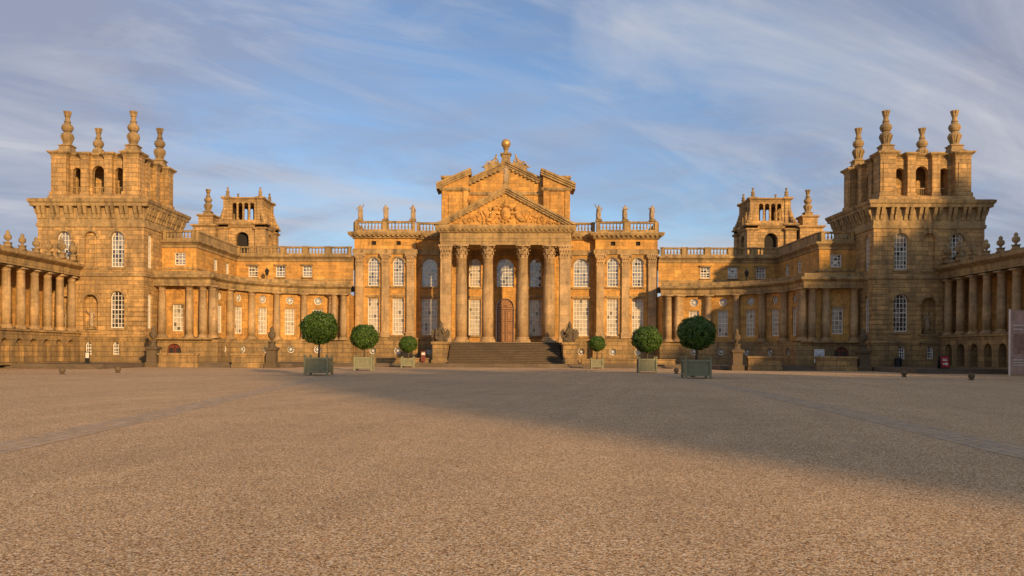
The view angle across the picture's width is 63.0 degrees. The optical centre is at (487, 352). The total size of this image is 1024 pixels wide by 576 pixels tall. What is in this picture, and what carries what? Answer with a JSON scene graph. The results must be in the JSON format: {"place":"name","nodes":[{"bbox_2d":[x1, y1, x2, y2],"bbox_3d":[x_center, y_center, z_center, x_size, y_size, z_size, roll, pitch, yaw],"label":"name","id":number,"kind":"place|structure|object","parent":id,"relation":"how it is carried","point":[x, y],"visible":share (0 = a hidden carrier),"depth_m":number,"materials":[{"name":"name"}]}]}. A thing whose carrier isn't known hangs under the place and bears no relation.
{"place":"outdoors","nodes":[
{"label":"outdoors","id":0,"kind":"place"},
{"bbox_2d":[0,369,375,453],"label":"path","id":1,"kind":"structure","parent":0,"point":[30,441],"depth_m":18.82,"materials":[{"name":"stone"}]},
{"bbox_2d":[107,374,318,375],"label":"path","id":2,"kind":"structure","parent":0,"point":[163,374],"depth_m":55.59,"materials":[{"name":"stone"}]},
{"bbox_2d":[335,357,428,362],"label":"terrace wall","id":3,"kind":"structure","parent":0,"point":[377,360],"depth_m":91.54,"materials":[{"name":"stone"}]},
{"bbox_2d":[0,362,1007,373],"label":"terrace pavement","id":4,"kind":"structure","parent":0,"point":[111,365],"depth_m":79.56,"materials":[{"name":"stone"}]},
{"bbox_2d":[0,230,85,364],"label":"colonnade range","id":5,"kind":"structure","parent":4,"relation":"on","point":[29,333],"depth_m":77.77,"materials":[{"name":"stone"},{"name":"carved stone"}]},
{"bbox_2d":[83,351,90,362],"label":"notice board","id":6,"kind":"object","parent":4,"relation":"on","point":[87,356],"visible":0.88,"depth_m":77.77,"materials":[{"name":"white metal"}]},
{"bbox_2d":[26,110,190,362],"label":"palace tower","id":7,"kind":"structure","parent":4,"relation":"on","point":[112,215],"depth_m":84.96,"materials":[{"name":"stone"}]},
{"bbox_2d":[59,232,70,258],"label":"window","id":8,"kind":"structure","parent":7,"relation":"in","point":[65,236],"depth_m":85.22,"materials":[{"name":"white paint"}]},
{"bbox_2d":[86,342,91,353],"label":"window","id":9,"kind":"structure","parent":7,"relation":"in","point":[89,345],"depth_m":84.91,"materials":[{"name":"white paint"}]},
{"bbox_2d":[86,309,96,328],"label":"statue","id":10,"kind":"object","parent":7,"relation":"in","point":[91,321],"visible":1,"depth_m":85.03,"materials":[{"name":"stone"}]},
{"bbox_2d":[113,342,118,354],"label":"window","id":11,"kind":"structure","parent":7,"relation":"in","point":[116,345],"depth_m":84.83,"materials":[{"name":"white paint"}]},
{"bbox_2d":[111,291,123,327],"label":"window","id":12,"kind":"structure","parent":7,"relation":"in","point":[117,300],"depth_m":85.10,"materials":[{"name":"white paint"}]},
{"bbox_2d":[112,232,123,266],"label":"window","id":13,"kind":"structure","parent":7,"relation":"in","point":[117,238],"depth_m":85.10,"materials":[{"name":"white paint"}]},
{"bbox_2d":[148,294,149,327],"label":"window","id":14,"kind":"structure","parent":7,"relation":"in","point":[149,294],"depth_m":86.65,"materials":[{"name":"white paint"}]},
{"bbox_2d":[148,235,150,268],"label":"window","id":15,"kind":"structure","parent":7,"relation":"in","point":[149,238],"depth_m":86.80,"materials":[{"name":"white paint"}]},
{"bbox_2d":[152,230,355,362],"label":"palace wing","id":16,"kind":"structure","parent":4,"relation":"on","point":[212,307],"depth_m":95.71,"materials":[{"name":"stone"},{"name":"white painted wood"},{"name":"glass"}]},
{"bbox_2d":[168,344,180,352],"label":"door","id":17,"kind":"structure","parent":16,"relation":"in","point":[174,348],"depth_m":87.54,"materials":[{"name":"red paint"}]},
{"bbox_2d":[173,304,183,330],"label":"window","id":18,"kind":"structure","parent":16,"relation":"in","point":[178,309],"depth_m":88.45,"materials":[{"name":"white glass"}]},
{"bbox_2d":[175,253,184,264],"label":"window","id":19,"kind":"structure","parent":16,"relation":"in","point":[179,257],"depth_m":89.38,"materials":[{"name":"white paint"}]},
{"bbox_2d":[190,189,218,237],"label":"roof pedestal","id":20,"kind":"object","parent":16,"relation":"on","point":[207,220],"visible":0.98,"depth_m":126.30,"materials":[{"name":"stone"}]},
{"bbox_2d":[218,305,220,332],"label":"window","id":21,"kind":"structure","parent":16,"relation":"in","point":[219,306],"depth_m":91.41,"materials":[{"name":"white paint"}]},
{"bbox_2d":[235,306,241,332],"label":"window","id":22,"kind":"structure","parent":16,"relation":"in","point":[238,310],"depth_m":94.24,"materials":[{"name":"white paint"}]},
{"bbox_2d":[215,187,280,252],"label":"palace turret","id":23,"kind":"object","parent":16,"relation":"on","point":[236,228],"visible":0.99,"depth_m":126.84,"materials":[{"name":"stone"}]},
{"bbox_2d":[249,266,257,276],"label":"window","id":24,"kind":"structure","parent":16,"relation":"in","point":[253,270],"depth_m":102.80,"materials":[{"name":"white paint"}]},
{"bbox_2d":[258,308,266,333],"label":"window","id":25,"kind":"structure","parent":16,"relation":"in","point":[262,312],"depth_m":96.83,"materials":[{"name":"white paint"}]},
{"bbox_2d":[276,266,284,276],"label":"window","id":26,"kind":"structure","parent":16,"relation":"in","point":[280,270],"depth_m":102.70,"materials":[{"name":"white paint"}]},
{"bbox_2d":[285,309,293,334],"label":"window","id":27,"kind":"structure","parent":16,"relation":"in","point":[289,313],"depth_m":98.72,"materials":[{"name":"white paint"}]},
{"bbox_2d":[303,266,311,276],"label":"window","id":28,"kind":"structure","parent":16,"relation":"in","point":[307,270],"depth_m":102.65,"materials":[{"name":"white paint"}]},
{"bbox_2d":[431,321,450,362],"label":"trophy pedestal","id":29,"kind":"object","parent":4,"relation":"on","point":[440,348],"visible":1,"depth_m":92.14,"materials":[{"name":"stone"}]},
{"bbox_2d":[448,342,561,363],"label":"entrance steps","id":30,"kind":"structure","parent":4,"relation":"on","point":[504,353],"depth_m":93.70,"materials":[{"name":"stone"}]},
{"bbox_2d":[347,139,664,362],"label":"palace block","id":31,"kind":"structure","parent":4,"relation":"on","point":[534,257],"depth_m":102.33,"materials":[{"name":"beige stone"}]},
{"bbox_2d":[356,204,363,220],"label":"statue","id":32,"kind":"object","parent":31,"relation":"on","point":[360,214],"visible":1,"depth_m":102.53,"materials":[{"name":"stone"}]},
{"bbox_2d":[368,258,378,285],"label":"window","id":33,"kind":"structure","parent":31,"relation":"in","point":[373,266],"depth_m":103.00,"materials":[{"name":"white paint"}]},
{"bbox_2d":[368,298,378,333],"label":"window","id":34,"kind":"structure","parent":31,"relation":"in","point":[373,303],"depth_m":103.00,"materials":[{"name":"white paint"}]},
{"bbox_2d":[382,205,388,220],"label":"statue","id":35,"kind":"object","parent":31,"relation":"on","point":[385,211],"visible":1,"depth_m":102.46,"materials":[{"name":"stone"}]},
{"bbox_2d":[393,258,403,285],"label":"window","id":36,"kind":"structure","parent":31,"relation":"in","point":[398,264],"depth_m":102.95,"materials":[{"name":"white glass"}]},
{"bbox_2d":[393,298,403,334],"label":"window","id":37,"kind":"structure","parent":31,"relation":"in","point":[398,303],"depth_m":102.95,"materials":[{"name":"white paint"}]},
{"bbox_2d":[409,205,415,220],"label":"statue","id":38,"kind":"object","parent":31,"relation":"on","point":[413,214],"visible":1,"depth_m":102.39,"materials":[{"name":"stone"}]},
{"bbox_2d":[422,259,436,286],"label":"window","id":39,"kind":"structure","parent":31,"relation":"in","point":[429,266],"depth_m":103.86,"materials":[{"name":"white paint"}]},
{"bbox_2d":[422,299,436,334],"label":"window","id":40,"kind":"structure","parent":31,"relation":"in","point":[429,306],"depth_m":103.88,"materials":[{"name":"white paint"}]},
{"bbox_2d":[469,259,480,286],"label":"window","id":41,"kind":"structure","parent":31,"relation":"in","point":[475,265],"depth_m":103.76,"materials":[{"name":"white glass"}]},
{"bbox_2d":[469,299,480,334],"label":"window","id":42,"kind":"structure","parent":31,"relation":"in","point":[474,304],"depth_m":103.76,"materials":[{"name":"white paint"}]},
{"bbox_2d":[481,154,498,171],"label":"reclining statue","id":43,"kind":"object","parent":31,"relation":"on","point":[492,163],"visible":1,"depth_m":105.88,"materials":[{"name":"stone"}]},
{"bbox_2d":[496,299,513,341],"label":"door","id":44,"kind":"structure","parent":31,"relation":"in","point":[505,308],"depth_m":103.58,"materials":[{"name":"brown wood"}]},
{"bbox_2d":[497,259,513,286],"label":"window","id":45,"kind":"structure","parent":31,"relation":"in","point":[505,267],"depth_m":103.66,"materials":[{"name":"white paint"}]},
{"bbox_2d":[502,164,510,186],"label":"statue","id":46,"kind":"object","parent":31,"relation":"on","point":[506,177],"visible":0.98,"depth_m":97.44,"materials":[{"name":"stone"}]},
{"bbox_2d":[513,154,529,169],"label":"reclining statue","id":47,"kind":"object","parent":31,"relation":"on","point":[525,166],"visible":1,"depth_m":105.81,"materials":[{"name":"stone"}]},
{"bbox_2d":[529,300,540,335],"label":"window","id":48,"kind":"structure","parent":31,"relation":"in","point":[534,305],"depth_m":103.58,"materials":[{"name":"white paint"}]},
{"bbox_2d":[530,259,540,286],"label":"window","id":49,"kind":"structure","parent":31,"relation":"in","point":[535,265],"depth_m":103.58,"materials":[{"name":"grey glass"}]},
{"bbox_2d":[573,299,588,335],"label":"window","id":50,"kind":"structure","parent":31,"relation":"in","point":[580,306],"depth_m":103.45,"materials":[{"name":"white glass"}]},
{"bbox_2d":[574,259,588,286],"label":"window","id":51,"kind":"structure","parent":31,"relation":"in","point":[581,267],"depth_m":103.48,"materials":[{"name":"white paint"}]},
{"bbox_2d":[595,204,601,221],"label":"statue","id":52,"kind":"object","parent":31,"relation":"on","point":[598,214],"visible":1,"depth_m":101.92,"materials":[{"name":"stone"}]},
{"bbox_2d":[607,259,617,286],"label":"window","id":53,"kind":"structure","parent":31,"relation":"in","point":[612,265],"depth_m":102.40,"materials":[{"name":"white glass"}]},
{"bbox_2d":[607,299,617,335],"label":"window","id":54,"kind":"structure","parent":31,"relation":"in","point":[612,304],"depth_m":102.40,"materials":[{"name":"white glass"}]},
{"bbox_2d":[622,205,628,220],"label":"statue","id":55,"kind":"object","parent":31,"relation":"on","point":[624,213],"visible":1,"depth_m":101.85,"materials":[{"name":"stone"}]},
{"bbox_2d":[632,259,642,286],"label":"window","id":56,"kind":"structure","parent":31,"relation":"in","point":[637,265],"depth_m":102.32,"materials":[{"name":"white paint"}]},
{"bbox_2d":[632,299,642,333],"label":"window","id":57,"kind":"structure","parent":31,"relation":"in","point":[637,304],"depth_m":102.32,"materials":[{"name":"white paint"}]},
{"bbox_2d":[649,205,655,220],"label":"statue","id":58,"kind":"object","parent":31,"relation":"on","point":[651,213],"visible":1,"depth_m":101.78,"materials":[{"name":"stone"}]},
{"bbox_2d":[559,321,578,363],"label":"trophy pedestal","id":59,"kind":"object","parent":4,"relation":"on","point":[569,346],"visible":0.99,"depth_m":91.84,"materials":[{"name":"stone"}]},
{"bbox_2d":[654,231,863,365],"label":"palace wing","id":60,"kind":"structure","parent":4,"relation":"on","point":[795,302],"depth_m":94.27,"materials":[{"name":"stone"},{"name":"white painted wood"}]},
{"bbox_2d":[701,267,709,277],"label":"window","id":61,"kind":"structure","parent":60,"relation":"in","point":[705,271],"depth_m":101.63,"materials":[{"name":"white paint"}]},
{"bbox_2d":[718,310,727,336],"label":"window","id":62,"kind":"structure","parent":60,"relation":"in","point":[722,315],"depth_m":97.64,"materials":[{"name":"white glass"}]},
{"bbox_2d":[728,267,736,277],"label":"window","id":63,"kind":"structure","parent":60,"relation":"in","point":[732,271],"depth_m":101.58,"materials":[{"name":"white paint"}]},
{"bbox_2d":[746,310,754,335],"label":"window","id":64,"kind":"structure","parent":60,"relation":"in","point":[750,314],"depth_m":95.66,"materials":[{"name":"white glass"}]},
{"bbox_2d":[756,268,764,277],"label":"window","id":65,"kind":"structure","parent":60,"relation":"in","point":[760,272],"depth_m":101.50,"materials":[{"name":"white paint"}]},
{"bbox_2d":[731,188,798,253],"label":"palace turret","id":66,"kind":"object","parent":60,"relation":"on","point":[779,228],"visible":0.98,"depth_m":125.17,"materials":[{"name":"stone"}]},
{"bbox_2d":[772,308,778,335],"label":"window","id":67,"kind":"structure","parent":60,"relation":"in","point":[775,312],"depth_m":93.01,"materials":[{"name":"white paint"}]},
{"bbox_2d":[793,307,795,335],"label":"window","id":68,"kind":"structure","parent":60,"relation":"in","point":[794,308],"depth_m":90.17,"materials":[{"name":"white paint"}]},
{"bbox_2d":[795,189,825,239],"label":"roof pedestal","id":69,"kind":"object","parent":60,"relation":"on","point":[807,219],"visible":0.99,"depth_m":124.41,"materials":[{"name":"stone"}]},
{"bbox_2d":[831,255,840,266],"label":"window","id":70,"kind":"structure","parent":60,"relation":"in","point":[835,259],"depth_m":87.93,"materials":[{"name":"white paint"}]},
{"bbox_2d":[832,307,842,333],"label":"window","id":71,"kind":"structure","parent":60,"relation":"in","point":[837,312],"depth_m":87.01,"materials":[{"name":"white paint"}]},
{"bbox_2d":[834,347,847,355],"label":"door","id":72,"kind":"structure","parent":60,"relation":"in","point":[840,351],"depth_m":86.10,"materials":[{"name":"red paint"}]},
{"bbox_2d":[814,349,823,362],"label":"poster board","id":73,"kind":"object","parent":4,"relation":"on","point":[818,352],"visible":0.52,"depth_m":83.89,"materials":[{"name":"white paint"}]},
{"bbox_2d":[894,358,901,366],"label":"litter bin","id":74,"kind":"object","parent":4,"relation":"on","point":[897,362],"visible":1,"depth_m":81.71,"materials":[{"name":"black metal"}]},
{"bbox_2d":[825,110,996,366],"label":"palace tower","id":75,"kind":"structure","parent":4,"relation":"on","point":[906,217],"depth_m":83.21,"materials":[{"name":"stone"}]},
{"bbox_2d":[866,296,868,331],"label":"window","id":76,"kind":"structure","parent":75,"relation":"in","point":[867,300],"depth_m":85.24,"materials":[{"name":"white paint"}]},
{"bbox_2d":[867,237,868,270],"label":"window","id":77,"kind":"structure","parent":75,"relation":"in","point":[867,237],"depth_m":85.12,"materials":[{"name":"white paint"}]},
{"bbox_2d":[894,234,906,268],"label":"window","id":78,"kind":"structure","parent":75,"relation":"in","point":[900,242],"depth_m":83.45,"materials":[{"name":"white paint"}]},
{"bbox_2d":[894,294,906,331],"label":"window","id":79,"kind":"structure","parent":75,"relation":"in","point":[900,301],"depth_m":83.45,"materials":[{"name":"white paint"}]},
{"bbox_2d":[898,346,903,358],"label":"window","id":80,"kind":"structure","parent":75,"relation":"in","point":[901,349],"depth_m":83.17,"materials":[{"name":"white paint"}]},
{"bbox_2d":[922,313,932,332],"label":"statue","id":81,"kind":"object","parent":75,"relation":"in","point":[927,325],"visible":1,"depth_m":83.26,"materials":[{"name":"stone"}]},
{"bbox_2d":[927,346,932,358],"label":"window","id":82,"kind":"structure","parent":75,"relation":"in","point":[929,349],"depth_m":83.11,"materials":[{"name":"white glass"}]},
{"bbox_2d":[950,234,962,261],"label":"window","id":83,"kind":"structure","parent":75,"relation":"in","point":[955,238],"depth_m":83.33,"materials":[{"name":"white paint"}]},
{"bbox_2d":[937,355,949,368],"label":"sandwich board","id":84,"kind":"object","parent":4,"relation":"on","point":[943,362],"visible":1,"depth_m":72.48,"materials":[{"name":"red metal"}]},
{"bbox_2d":[934,232,1023,368],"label":"colonnade range","id":85,"kind":"structure","parent":4,"relation":"on","point":[995,280],"depth_m":76.45,"materials":[{"name":"stone"},{"name":"carved stone"}]},
{"bbox_2d":[0,367,1023,575],"bbox_3d":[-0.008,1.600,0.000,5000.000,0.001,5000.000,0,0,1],"label":"ground","id":86,"kind":"structure","parent":0,"point":[433,471],"depth_m":10.86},
{"bbox_2d":[144,326,161,366],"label":"gate pier","id":87,"kind":"structure","parent":86,"relation":"on","point":[153,349],"depth_m":80.74,"materials":[{"name":"stone"}]},
{"bbox_2d":[157,353,200,367],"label":"forecourt wall","id":88,"kind":"structure","parent":86,"relation":"on","point":[191,360],"depth_m":80.82,"materials":[{"name":"stone"}]},
{"bbox_2d":[199,362,231,367],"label":"side steps","id":89,"kind":"structure","parent":86,"relation":"on","point":[216,365],"depth_m":81.24,"materials":[{"name":"stone"}]},
{"bbox_2d":[230,353,265,367],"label":"forecourt wall","id":90,"kind":"structure","parent":86,"relation":"on","point":[248,360],"depth_m":80.68,"materials":[{"name":"stone"}]},
{"bbox_2d":[264,326,279,367],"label":"gate pier","id":91,"kind":"structure","parent":86,"relation":"on","point":[271,349],"depth_m":80.50,"materials":[{"name":"stone"}]},
{"bbox_2d":[304,354,332,375],"bbox_3d":[-11.469,0.838,56.752,1.691,1.400,1.691,0,0,1],"label":"planter box","id":92,"kind":"object","parent":86,"relation":"on","point":[318,365],"visible":0.99,"depth_m":56.02,"materials":[{"name":"green paint"}]},
{"bbox_2d":[298,310,340,357],"bbox_3d":[-11.429,-1.248,56.800,2.728,3.270,2.659,0,0,1],"label":"bay tree","id":93,"kind":"object","parent":92,"relation":"on","point":[318,328],"visible":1,"depth_m":55.99,"materials":[{"name":"green plant"}]},
{"bbox_2d":[354,355,374,370],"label":"planter box","id":94,"kind":"object","parent":86,"relation":"on","point":[364,362],"visible":1,"depth_m":70.55,"materials":[{"name":"green paint"}]},
{"bbox_2d":[349,324,378,356],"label":"bay tree","id":95,"kind":"object","parent":94,"relation":"on","point":[363,337],"visible":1,"depth_m":70.56,"materials":[{"name":"green plant"}]},
{"bbox_2d":[401,356,414,367],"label":"planter box","id":96,"kind":"object","parent":86,"relation":"on","point":[407,361],"visible":1,"depth_m":85.60,"materials":[{"name":"green paint"}]},
{"bbox_2d":[399,336,417,357],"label":"bay tree","id":97,"kind":"object","parent":96,"relation":"on","point":[407,344],"visible":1,"depth_m":85.67,"materials":[{"name":"green plant"}]},
{"bbox_2d":[590,357,603,368],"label":"planter box","id":98,"kind":"object","parent":86,"relation":"on","point":[596,362],"visible":1,"depth_m":84.71,"materials":[{"name":"green paint"}]},
{"bbox_2d":[588,336,605,358],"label":"bay tree","id":99,"kind":"object","parent":98,"relation":"on","point":[597,344],"visible":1,"depth_m":84.76,"materials":[{"name":"green plant"}]},
{"bbox_2d":[637,356,657,372],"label":"planter box","id":100,"kind":"object","parent":86,"relation":"on","point":[646,364],"visible":0.99,"depth_m":68.06,"materials":[{"name":"green paint"}]},
{"bbox_2d":[630,326,662,358],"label":"bay tree","id":101,"kind":"object","parent":100,"relation":"on","point":[648,339],"visible":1,"depth_m":68.01,"materials":[{"name":"green plant"}]},
{"bbox_2d":[681,357,711,378],"bbox_3d":[13.586,0.969,54.327,1.710,1.400,1.710,0,0,4],"label":"planter box","id":102,"kind":"object","parent":86,"relation":"on","point":[696,367],"visible":1,"depth_m":53.57,"materials":[{"name":"green paint"}]},
{"bbox_2d":[676,315,716,359],"bbox_3d":[13.641,-0.966,54.389,2.637,2.968,2.715,0,0,1],"label":"bay tree","id":103,"kind":"object","parent":102,"relation":"on","point":[697,332],"visible":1,"depth_m":53.61,"materials":[{"name":"green plant"}]},
{"bbox_2d":[728,329,744,370],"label":"gate pier","id":104,"kind":"structure","parent":86,"relation":"on","point":[736,351],"depth_m":79.56,"materials":[{"name":"stone"}]},
{"bbox_2d":[782,365,814,370],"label":"side steps","id":105,"kind":"structure","parent":86,"relation":"on","point":[797,368],"depth_m":80.07,"materials":[{"name":"stone"}]},
{"bbox_2d":[814,356,858,370],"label":"forecourt wall","id":106,"kind":"structure","parent":86,"relation":"on","point":[835,363],"depth_m":79.50,"materials":[{"name":"stone"}]},
{"bbox_2d":[854,329,871,370],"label":"gate pier","id":107,"kind":"structure","parent":86,"relation":"on","point":[862,352],"depth_m":79.31,"materials":[{"name":"stone"}]},
{"bbox_2d":[1008,309,1023,375],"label":"hoarding panel","id":108,"kind":"object","parent":86,"relation":"on","point":[1016,345],"visible":1,"depth_m":65.14,"materials":[{"name":"white paint"}]},
{"bbox_2d":[0,0,1023,319],"label":"sky","id":109,"kind":"structure","parent":0,"point":[682,109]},
{"bbox_2d":[581,359,675,364],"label":"terrace wall","id":110,"kind":"structure","parent":0,"point":[631,361],"depth_m":90.96,"materials":[{"name":"stone"}]},
{"bbox_2d":[745,356,782,370],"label":"forecourt wall","id":111,"kind":"structure","parent":0,"point":[764,363],"depth_m":79.64,"materials":[{"name":"stone"}]},
{"bbox_2d":[632,370,1023,458],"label":"path","id":112,"kind":"structure","parent":0,"point":[986,444],"depth_m":19.06,"materials":[{"name":"stone"}]},
{"bbox_2d":[788,378,1020,379],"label":"path","id":113,"kind":"structure","parent":0,"point":[849,378],"depth_m":54.72,"materials":[{"name":"stone"}]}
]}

